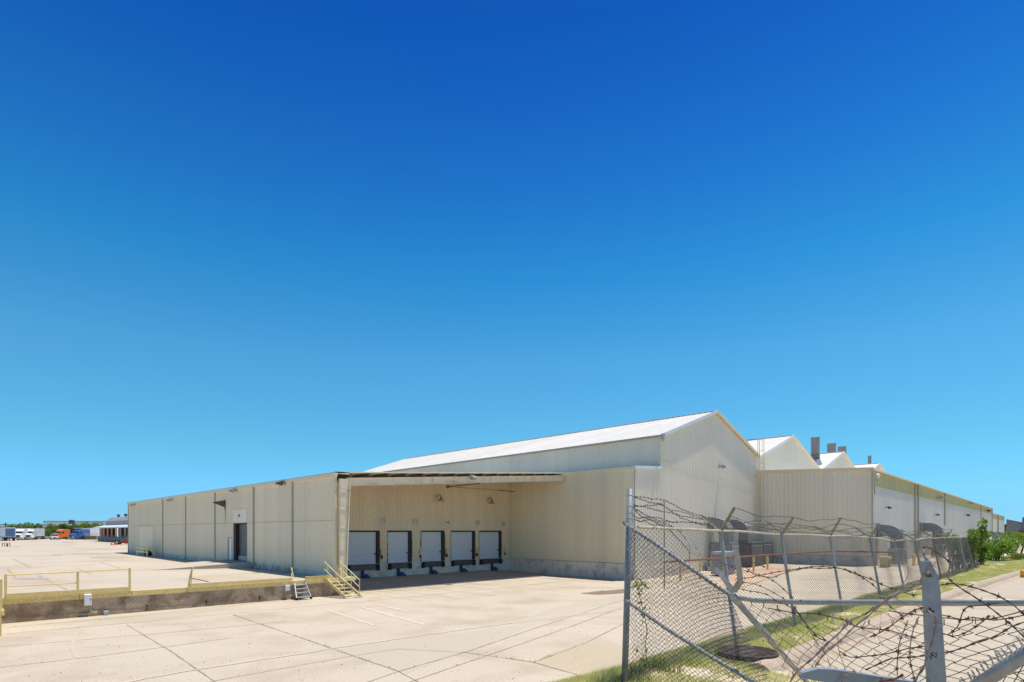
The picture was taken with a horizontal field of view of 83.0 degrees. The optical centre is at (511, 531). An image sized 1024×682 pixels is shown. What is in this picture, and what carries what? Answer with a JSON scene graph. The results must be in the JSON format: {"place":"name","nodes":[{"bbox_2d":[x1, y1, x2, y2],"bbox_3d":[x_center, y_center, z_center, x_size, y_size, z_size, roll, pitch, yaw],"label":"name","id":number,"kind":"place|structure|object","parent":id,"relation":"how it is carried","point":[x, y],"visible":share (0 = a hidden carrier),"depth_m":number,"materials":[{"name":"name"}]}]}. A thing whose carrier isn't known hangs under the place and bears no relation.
{"place":"outdoors","nodes":[
{"label":"outdoors","id":0,"kind":"place"},
{"bbox_2d":[10,538,127,551],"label":"yard pavement","id":1,"kind":"structure","parent":0,"point":[96,544],"depth_m":135.09,"materials":[{"name":"concrete"}]},
{"bbox_2d":[15,528,33,539],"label":"semi truck","id":2,"kind":"object","parent":1,"relation":"on","point":[21,533],"visible":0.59,"depth_m":187.60,"materials":[{"name":"white paint"}]},
{"bbox_2d":[25,528,44,539],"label":"semi truck","id":3,"kind":"object","parent":1,"relation":"on","point":[34,533],"visible":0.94,"depth_m":195.97,"materials":[{"name":"white paint"}]},
{"bbox_2d":[50,523,68,533],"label":"tree","id":4,"kind":"object","parent":1,"relation":"on","point":[63,526],"visible":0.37,"depth_m":214.91,"materials":[{"name":"green plant"}]},
{"bbox_2d":[52,529,80,538],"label":"semi truck","id":5,"kind":"object","parent":1,"relation":"on","point":[62,533],"visible":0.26,"depth_m":201.99,"materials":[{"name":"orange paint"}]},
{"bbox_2d":[67,529,97,539],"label":"semi truck","id":6,"kind":"object","parent":1,"relation":"on","point":[76,534],"visible":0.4,"depth_m":198.09,"materials":[{"name":"blue"}]},
{"bbox_2d":[78,533,97,539],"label":"ramp guard","id":7,"kind":"object","parent":1,"relation":"on","point":[91,537],"visible":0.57,"depth_m":190.54,"materials":[{"name":"yellow paint"}]},
{"bbox_2d":[93,514,127,542],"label":"dock building","id":8,"kind":"structure","parent":1,"relation":"on","point":[108,532],"depth_m":162.69,"materials":[{"name":"metal"}]},
{"bbox_2d":[115,538,127,544],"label":"yard tractor","id":9,"kind":"object","parent":1,"relation":"on","point":[125,541],"visible":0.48,"depth_m":124.26,"materials":[{"name":"red paint"}]},
{"bbox_2d":[0,540,332,597],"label":"yard pavement","id":10,"kind":"structure","parent":0,"point":[33,555],"depth_m":43.88,"materials":[{"name":"concrete"}]},
{"bbox_2d":[0,528,15,540],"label":"box trailer","id":11,"kind":"object","parent":10,"relation":"on","point":[5,533],"visible":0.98,"depth_m":172.31,"materials":[{"name":"metal"}]},
{"bbox_2d":[10,542,129,579],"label":"yard stain","id":12,"kind":"object","parent":10,"relation":"on","point":[110,557],"visible":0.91,"depth_m":67.14,"materials":[{"name":"concrete"}]},
{"bbox_2d":[7,548,196,589],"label":"yard joint","id":13,"kind":"object","parent":10,"relation":"on","point":[59,562],"visible":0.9,"depth_m":42.70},
{"bbox_2d":[136,547,154,556],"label":"barrier frame","id":14,"kind":"object","parent":10,"relation":"on","point":[144,548],"visible":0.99,"depth_m":67.78,"materials":[{"name":"yellow paint"}]},
{"bbox_2d":[137,559,251,569],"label":"ramp","id":15,"kind":"structure","parent":10,"relation":"on","point":[219,564],"depth_m":48.04,"materials":[{"name":"concrete"}]},
{"bbox_2d":[0,544,1023,681],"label":"court pavement","id":16,"kind":"structure","parent":0,"point":[322,625],"depth_m":24.49,"materials":[{"name":"concrete"}]},
{"bbox_2d":[0,578,4,635],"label":"railing post","id":17,"kind":"object","parent":16,"relation":"on","point":[2,611],"visible":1,"depth_m":22.94,"materials":[{"name":"metal"}]},
{"bbox_2d":[2,575,342,623],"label":"retaining wall","id":18,"kind":"structure","parent":16,"relation":"on","point":[31,606],"depth_m":30.12,"materials":[{"name":"concrete"}]},
{"bbox_2d":[3,568,131,598],"bbox_3d":[-21.169,2.470,27.798,4.949,1.180,0.150,0,0,-45],"label":"yellow railing","id":19,"kind":"object","parent":18,"relation":"on","point":[76,582],"visible":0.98,"depth_m":27.53,"materials":[{"name":"metal"}]},
{"bbox_2d":[84,594,97,611],"bbox_3d":[-20.529,3.520,28.205,0.542,0.924,0.200,0,0,-45],"label":"electrical box","id":20,"kind":"object","parent":18,"relation":"attached to","point":[87,599],"visible":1,"depth_m":28.08,"materials":[{"name":"white paint"}]},
{"bbox_2d":[188,567,208,584],"bbox_3d":[-17.549,2.477,32.367,0.322,1.062,2.060,0,0,-6],"label":"bent railing post","id":21,"kind":"object","parent":18,"relation":"on","point":[190,576],"visible":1,"depth_m":31.38,"materials":[{"name":"metal"}]},
{"bbox_2d":[291,567,311,599],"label":"rolling steps","id":22,"kind":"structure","parent":16,"relation":"on","point":[307,591],"depth_m":35.41,"materials":[{"name":"grey metal"}]},
{"bbox_2d":[21,593,583,681],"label":"court grit","id":23,"kind":"object","parent":16,"relation":"on","point":[312,644],"visible":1,"depth_m":19.47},
{"bbox_2d":[2,570,654,681],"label":"court joint","id":24,"kind":"object","parent":16,"relation":"on","point":[283,621],"visible":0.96,"depth_m":26.04,"materials":[{"name":"concrete"}]},
{"bbox_2d":[324,561,362,598],"bbox_3d":[-10.695,3.065,37.247,2.149,2.251,3.200,0,0,-45],"label":"yellow stair","id":25,"kind":"object","parent":16,"relation":"on","point":[331,581],"visible":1,"depth_m":36.75,"materials":[{"name":"metal"}]},
{"bbox_2d":[124,609,617,681],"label":"yellow court line","id":26,"kind":"object","parent":16,"relation":"on","point":[351,645],"visible":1,"depth_m":20.82,"materials":[{"name":"paint"}]},
{"bbox_2d":[128,601,622,681],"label":"pavement joints","id":27,"kind":"object","parent":16,"relation":"on","point":[421,664],"visible":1,"depth_m":19.48,"materials":[{"name":"concrete"}]},
{"bbox_2d":[127,466,661,579],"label":"long warehouse","id":28,"kind":"structure","parent":16,"relation":"on","point":[311,525],"depth_m":51.50,"materials":[{"name":"metal"}]},
{"bbox_2d":[229,538,231,559],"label":"personnel door","id":29,"kind":"structure","parent":28,"relation":"in","point":[230,539],"depth_m":51.80,"materials":[{"name":"white paint"}]},
{"bbox_2d":[237,524,246,555],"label":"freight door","id":30,"kind":"structure","parent":28,"relation":"in","point":[242,527],"depth_m":50.52,"materials":[{"name":"metal"}]},
{"bbox_2d":[348,532,375,564],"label":"dock door","id":31,"kind":"structure","parent":28,"relation":"in","point":[361,545],"depth_m":47.65,"materials":[{"name":"white metal"}]},
{"bbox_2d":[361,569,370,578],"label":"trailer restraint","id":32,"kind":"object","parent":28,"relation":"attached to","point":[364,576],"visible":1,"depth_m":47.27,"materials":[{"name":"blue paint"}]},
{"bbox_2d":[388,532,408,562],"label":"dock door","id":33,"kind":"structure","parent":28,"relation":"in","point":[398,552],"depth_m":50.09,"materials":[{"name":"white metal"}]},
{"bbox_2d":[421,532,441,561],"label":"dock door","id":34,"kind":"structure","parent":28,"relation":"in","point":[430,541],"depth_m":52.65,"materials":[{"name":"white metal"}]},
{"bbox_2d":[451,532,472,559],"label":"dock door","id":35,"kind":"structure","parent":28,"relation":"in","point":[461,542],"depth_m":55.16,"materials":[{"name":"white metal"}]},
{"bbox_2d":[479,532,498,558],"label":"dock door","id":36,"kind":"structure","parent":28,"relation":"in","point":[488,541],"depth_m":57.65,"materials":[{"name":"white metal"}]},
{"bbox_2d":[327,571,552,624],"bbox_3d":[-6.500,4.007,41.642,15.042,0.287,30.521,0,0,18],"label":"scraped stall line","id":37,"kind":"object","parent":16,"relation":"on","point":[387,614],"visible":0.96,"depth_m":29.54,"materials":[{"name":"paint"}]},
{"bbox_2d":[309,595,623,671],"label":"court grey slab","id":38,"kind":"structure","parent":16,"relation":"on","point":[401,656],"depth_m":21.43,"materials":[{"name":"concrete"}]},
{"bbox_2d":[363,410,758,579],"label":"gabled warehouse","id":39,"kind":"structure","parent":16,"relation":"on","point":[690,454],"depth_m":59.24,"materials":[{"name":"metal"}]},
{"bbox_2d":[708,517,733,542],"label":"air duct","id":40,"kind":"object","parent":39,"relation":"attached to","point":[720,522],"visible":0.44,"depth_m":57.33,"materials":[{"name":"metal"}]},
{"bbox_2d":[729,519,751,541],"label":"air duct","id":41,"kind":"object","parent":39,"relation":"attached to","point":[743,524],"visible":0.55,"depth_m":60.46,"materials":[{"name":"metal"}]},
{"bbox_2d":[747,439,764,539],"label":"cage ladder","id":42,"kind":"object","parent":39,"relation":"attached to","point":[762,468],"visible":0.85,"depth_m":66.53,"materials":[{"name":"metal"}]},
{"bbox_2d":[535,644,644,675],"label":"court tan slab","id":43,"kind":"structure","parent":16,"relation":"on","point":[589,658],"depth_m":18.89,"materials":[{"name":"concrete"}]},
{"bbox_2d":[582,589,623,593],"bbox_3d":[6.829,4.146,39.605,4.618,0.001,2.010,0,0,-45],"label":"silt patch","id":44,"kind":"object","parent":16,"relation":"on","point":[610,591],"visible":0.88,"depth_m":39.14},
{"bbox_2d":[711,551,735,573],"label":"air cooler","id":45,"kind":"object","parent":16,"relation":"on","point":[717,562],"visible":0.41,"depth_m":52.66,"materials":[{"name":"grey metal"}]},
{"bbox_2d":[711,542,738,569],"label":"air cooler","id":46,"kind":"object","parent":16,"relation":"on","point":[718,547],"visible":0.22,"depth_m":57.31,"materials":[{"name":"metal"}]},
{"bbox_2d":[739,542,762,567],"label":"air cooler","id":47,"kind":"object","parent":16,"relation":"on","point":[747,547],"visible":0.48,"depth_m":59.89,"materials":[{"name":"metal"}]},
{"bbox_2d":[710,565,792,588],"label":"red dirt patch","id":48,"kind":"object","parent":16,"relation":"on","point":[718,581],"visible":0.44,"depth_m":50.93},
{"bbox_2d":[756,541,773,564],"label":"air cooler","id":49,"kind":"object","parent":16,"relation":"on","point":[768,547],"visible":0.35,"depth_m":63.23,"materials":[{"name":"metal"}]},
{"bbox_2d":[666,550,892,580],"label":"pipe guard rail","id":50,"kind":"object","parent":16,"relation":"on","point":[767,559],"visible":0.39,"depth_m":55.23,"materials":[{"name":"metal"}]},
{"bbox_2d":[758,467,992,565],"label":"annex building","id":51,"kind":"structure","parent":16,"relation":"on","point":[819,495],"depth_m":63.97,"materials":[{"name":"metal"}]},
{"bbox_2d":[748,435,820,471],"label":"gabled warehouse","id":52,"kind":"structure","parent":51,"relation":"on","point":[786,452],"depth_m":73.95,"materials":[{"name":"white metal"}]},
{"bbox_2d":[810,451,855,468],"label":"gabled warehouse","id":53,"kind":"structure","parent":51,"relation":"on","point":[840,459],"depth_m":89.01,"materials":[{"name":"white metal"}]},
{"bbox_2d":[810,437,821,465],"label":"exhaust stack","id":54,"kind":"object","parent":53,"relation":"on","point":[815,449],"visible":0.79,"depth_m":85.46,"materials":[{"name":"metal"}]},
{"bbox_2d":[827,443,835,452],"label":"exhaust stack","id":55,"kind":"object","parent":53,"relation":"on","point":[831,447],"visible":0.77,"depth_m":94.45,"materials":[{"name":"metal"}]},
{"bbox_2d":[854,463,884,471],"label":"gabled warehouse","id":56,"kind":"structure","parent":51,"relation":"on","point":[878,466],"depth_m":105.45,"materials":[{"name":"white metal"}]},
{"bbox_2d":[876,524,905,548],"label":"air duct","id":57,"kind":"object","parent":51,"relation":"attached to","point":[889,531],"visible":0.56,"depth_m":59.21,"materials":[{"name":"metal"}]},
{"bbox_2d":[919,522,944,544],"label":"air duct","id":58,"kind":"object","parent":51,"relation":"attached to","point":[933,526],"visible":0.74,"depth_m":77.42,"materials":[{"name":"metal"}]},
{"bbox_2d":[879,556,891,566],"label":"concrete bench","id":59,"kind":"object","parent":16,"relation":"on","point":[889,557],"visible":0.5,"depth_m":56.80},
{"bbox_2d":[888,548,906,564],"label":"air cooler","id":60,"kind":"object","parent":16,"relation":"on","point":[893,563],"visible":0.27,"depth_m":58.84,"materials":[{"name":"metal"}]},
{"bbox_2d":[930,545,945,556],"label":"air cooler","id":61,"kind":"object","parent":16,"relation":"on","point":[938,548],"visible":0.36,"depth_m":77.19,"materials":[{"name":"metal"}]},
{"bbox_2d":[966,513,1003,532],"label":"building","id":62,"kind":"structure","parent":16,"relation":"on","point":[998,522],"depth_m":173.42,"materials":[{"name":"white metal"}]},
{"bbox_2d":[999,531,1015,537],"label":"tree","id":63,"kind":"object","parent":16,"relation":"on","point":[1005,533],"visible":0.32,"depth_m":120.03,"materials":[{"name":"green plant"}]},
{"bbox_2d":[0,0,1023,524],"label":"sky","id":64,"kind":"structure","parent":0,"point":[243,242],"materials":[{"name":"blue"}]},
{"bbox_2d":[546,556,1023,681],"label":"grass verge","id":65,"kind":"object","parent":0,"point":[693,669],"depth_m":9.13,"materials":[{"name":"plant"}]},
{"bbox_2d":[589,668,616,681],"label":"weed tuft","id":66,"kind":"object","parent":65,"relation":"on","point":[604,679],"visible":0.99,"depth_m":8.38,"materials":[{"name":"green plant"}]},
{"bbox_2d":[602,670,630,679],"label":"weed tuft","id":67,"kind":"object","parent":65,"relation":"on","point":[620,676],"visible":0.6,"depth_m":8.66,"materials":[{"name":"green plant"}]},
{"bbox_2d":[621,489,633,681],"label":"corner post","id":68,"kind":"object","parent":65,"relation":"on","point":[629,521],"visible":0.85,"depth_m":8.46,"materials":[{"name":"metal"}]},
{"bbox_2d":[622,521,769,681],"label":"fallen fence","id":69,"kind":"object","parent":68,"relation":"attached to","point":[744,676],"visible":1,"depth_m":6.89,"materials":[{"name":"metal"}]},
{"bbox_2d":[714,549,808,681],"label":"fallen fence post","id":70,"kind":"object","parent":69,"relation":"on","point":[740,605],"visible":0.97,"depth_m":5.87,"materials":[{"name":"metal"}]},
{"bbox_2d":[720,555,916,644],"bbox_3d":[2.390,0.522,4.800,0.529,0.533,2.802,0,0,1],"label":"barbed wire","id":71,"kind":"object","parent":70,"relation":"attached to","point":[849,571],"visible":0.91,"depth_m":4.77,"materials":[{"name":"metal"}]},
{"bbox_2d":[737,595,1023,681],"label":"sagging fence","id":72,"kind":"object","parent":70,"relation":"attached to","point":[960,602],"visible":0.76,"depth_m":4.15,"materials":[{"name":"metal"}]},
{"bbox_2d":[768,601,1022,679],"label":"barbed wire","id":73,"kind":"object","parent":72,"relation":"attached to","point":[898,651],"visible":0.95,"depth_m":3.00,"materials":[{"name":"metal"}]},
{"bbox_2d":[827,568,922,668],"bbox_3d":[1.784,0.482,2.800,0.737,0.632,0.403,0,0,0],"label":"loose wire","id":74,"kind":"object","parent":73,"relation":"attached to","point":[881,621],"visible":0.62,"depth_m":2.79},
{"bbox_2d":[628,659,645,675],"bbox_3d":[1.878,2.079,8.900,0.375,0.241,0.427,0,0,18],"label":"weed tuft","id":75,"kind":"object","parent":65,"relation":"on","point":[634,667],"visible":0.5,"depth_m":8.84,"materials":[{"name":"green plant"}]},
{"bbox_2d":[628,673,652,681],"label":"weed tuft","id":76,"kind":"object","parent":65,"relation":"on","point":[646,678],"visible":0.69,"depth_m":8.42,"materials":[{"name":"green plant"}]},
{"bbox_2d":[639,653,665,670],"bbox_3d":[2.216,2.024,9.118,0.418,0.306,0.481,0,0,8],"label":"weed tuft","id":77,"kind":"object","parent":65,"relation":"on","point":[656,663],"visible":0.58,"depth_m":9.12,"materials":[{"name":"green plant"}]},
{"bbox_2d":[657,661,682,673],"bbox_3d":[2.407,2.083,8.880,0.414,0.171,0.380,0,0,-45],"label":"weed tuft","id":78,"kind":"object","parent":65,"relation":"on","point":[664,670],"visible":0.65,"depth_m":8.87,"materials":[{"name":"green plant"}]},
{"bbox_2d":[680,651,701,666],"bbox_3d":[2.944,2.072,9.471,0.333,0.242,0.438,0,0,8],"label":"weed tuft","id":79,"kind":"object","parent":65,"relation":"on","point":[690,662],"visible":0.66,"depth_m":9.48,"materials":[{"name":"green plant"}]},
{"bbox_2d":[705,643,731,658],"bbox_3d":[3.578,2.073,10.073,0.439,0.307,0.432,0,0,9],"label":"weed tuft","id":80,"kind":"object","parent":65,"relation":"on","point":[714,651],"visible":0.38,"depth_m":10.07,"materials":[{"name":"green plant"}]},
{"bbox_2d":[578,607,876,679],"bbox_3d":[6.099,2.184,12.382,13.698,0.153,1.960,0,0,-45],"label":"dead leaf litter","id":81,"kind":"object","parent":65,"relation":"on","point":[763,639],"visible":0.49,"depth_m":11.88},
{"bbox_2d":[716,645,778,664],"bbox_3d":[4.085,2.221,10.034,1.060,0.318,1.060,0,0,-45],"label":"manhole cover","id":82,"kind":"object","parent":65,"relation":"on","point":[762,653],"visible":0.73,"depth_m":9.84,"materials":[{"name":"metal"}]},
{"bbox_2d":[631,507,979,677],"bbox_3d":[14.803,0.948,22.158,37.666,2.838,0.883,0,0,-45],"label":"chain link fence","id":83,"kind":"object","parent":65,"relation":"on","point":[719,530],"visible":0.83,"depth_m":14.51,"materials":[{"name":"metal"}]},
{"bbox_2d":[632,579,653,673],"bbox_3d":[2.000,1.516,8.679,0.379,1.595,0.548,0,0,-6],"label":"climbing vine","id":84,"kind":"object","parent":83,"relation":"attached to","point":[645,585],"visible":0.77,"depth_m":8.79,"materials":[{"name":"green"}]},
{"bbox_2d":[663,500,665,588],"bbox_3d":[2.475,0.212,9.400,0.044,1.439,0.044,0,0,-23],"label":"wire stake","id":85,"kind":"object","parent":83,"relation":"attached to","point":[664,501],"visible":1,"depth_m":9.39,"materials":[{"name":"metal"}]},
{"bbox_2d":[633,496,717,560],"bbox_3d":[2.714,0.014,10.037,0.586,1.117,3.400,0,0,38],"label":"barbed wire","id":86,"kind":"object","parent":83,"relation":"attached to","point":[661,504],"visible":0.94,"depth_m":9.96,"materials":[{"name":"metal"}]},
{"bbox_2d":[683,537,708,573],"bbox_3d":[2.901,0.374,9.178,0.377,0.557,0.844,0,0,30],"label":"barbed wire","id":87,"kind":"object","parent":83,"relation":"hanging from","point":[695,554],"visible":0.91,"depth_m":9.28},
{"bbox_2d":[940,532,972,568],"bbox_3d":[26.707,1.236,34.747,2.034,2.448,1.256,0,0,0],"label":"cooler","id":88,"kind":"object","parent":65,"relation":"on","point":[954,535],"visible":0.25,"depth_m":34.68,"materials":[{"name":"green metal"}]},
{"bbox_2d":[957,532,980,566],"bbox_3d":[27.150,1.185,34.376,1.422,2.319,0.654,0,0,0],"label":"shrub","id":89,"kind":"object","parent":65,"relation":"on","point":[973,539],"visible":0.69,"depth_m":34.30,"materials":[{"name":"green plant"}]},
{"bbox_2d":[967,517,991,564],"bbox_3d":[29.706,0.699,36.832,1.475,3.212,0.893,0,0,0],"label":"shrub","id":90,"kind":"object","parent":65,"relation":"on","point":[981,550],"visible":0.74,"depth_m":36.72,"materials":[{"name":"green plant"}]},
{"bbox_2d":[983,534,1017,560],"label":"shrub","id":91,"kind":"object","parent":65,"relation":"on","point":[997,550],"visible":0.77,"depth_m":42.92,"materials":[{"name":"green plant"}]},
{"bbox_2d":[992,552,1023,559],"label":"shrub","id":92,"kind":"object","parent":65,"relation":"on","point":[1018,556],"visible":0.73,"depth_m":45.17,"materials":[{"name":"green plant"}]},
{"bbox_2d":[1004,532,1023,554],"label":"shrub","id":93,"kind":"object","parent":65,"relation":"on","point":[1017,539],"visible":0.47,"depth_m":54.93,"materials":[{"name":"green plant"}]},
{"bbox_2d":[816,577,1023,681],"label":"road","id":94,"kind":"structure","parent":0,"point":[1015,591],"depth_m":11.80,"materials":[{"name":"concrete"}]},
{"bbox_2d":[748,569,1023,673],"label":"road curb","id":95,"kind":"structure","parent":94,"relation":"on","point":[776,664],"depth_m":12.44,"materials":[{"name":"concrete"}]},
{"bbox_2d":[872,588,1023,666],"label":"road joint","id":96,"kind":"object","parent":94,"relation":"on","point":[1014,639],"visible":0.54,"depth_m":12.03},
{"bbox_2d":[947,629,1023,681],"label":"fence","id":97,"kind":"object","parent":94,"relation":"on","point":[1006,666],"visible":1,"depth_m":1.90,"materials":[{"name":"metal"}]},
{"bbox_2d":[798,560,946,681],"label":"barb arm","id":98,"kind":"object","parent":97,"relation":"attached to","point":[935,668],"visible":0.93,"depth_m":1.85},
{"bbox_2d":[840,669,857,681],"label":"barbed wire","id":99,"kind":"object","parent":98,"relation":"attached to","point":[848,674],"visible":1,"depth_m":1.91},
{"bbox_2d":[795,587,921,681],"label":"barbed wire","id":100,"kind":"object","parent":98,"relation":"attached to","point":[847,633],"visible":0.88,"depth_m":2.12,"materials":[{"name":"metal"}]},
{"bbox_2d":[789,570,930,681],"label":"barbed wire","id":101,"kind":"object","parent":98,"relation":"attached to","point":[872,608],"visible":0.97,"depth_m":1.97,"materials":[{"name":"metal"}]},
{"bbox_2d":[878,674,905,681],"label":"barbed wire","id":102,"kind":"object","parent":98,"relation":"attached to","point":[893,679],"visible":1,"depth_m":1.89,"materials":[{"name":"brown"}]},
{"bbox_2d":[912,610,941,681],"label":"barbed wire","id":103,"kind":"object","parent":98,"relation":"attached to","point":[935,625],"visible":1,"depth_m":1.78,"materials":[{"name":"metal"}]},
{"bbox_2d":[919,548,936,566],"bbox_3d":[1.319,0.084,1.835,0.026,0.060,0.054,0,0,-24],"label":"barbed wire","id":104,"kind":"object","parent":98,"relation":"attached to","point":[922,551],"visible":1,"depth_m":1.84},
{"bbox_2d":[920,545,1023,637],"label":"barbed wire","id":105,"kind":"object","parent":98,"relation":"attached to","point":[967,592],"visible":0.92,"depth_m":2.33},
{"bbox_2d":[865,622,1023,669],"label":"barbed wire","id":106,"kind":"object","parent":97,"relation":"attached to","point":[973,643],"visible":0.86,"depth_m":2.28,"materials":[{"name":"metal"}]},
{"bbox_2d":[940,583,1023,615],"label":"barbed wire","id":107,"kind":"object","parent":97,"relation":"attached to","point":[997,596],"visible":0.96,"depth_m":2.26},
{"label":"far ground","id":108,"kind":"structure","parent":0,"visible":0},
{"bbox_2d":[1006,517,1023,534],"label":"building","id":109,"kind":"structure","parent":108,"relation":"on","point":[1013,526],"depth_m":196.93,"materials":[{"name":"metal"}]},
{"label":"field","id":110,"kind":"structure","parent":0,"visible":0},
{"bbox_2d":[43,521,117,535],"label":"distant shed","id":111,"kind":"structure","parent":110,"relation":"on","point":[62,522],"depth_m":352.73,"materials":[{"name":"white paint"}]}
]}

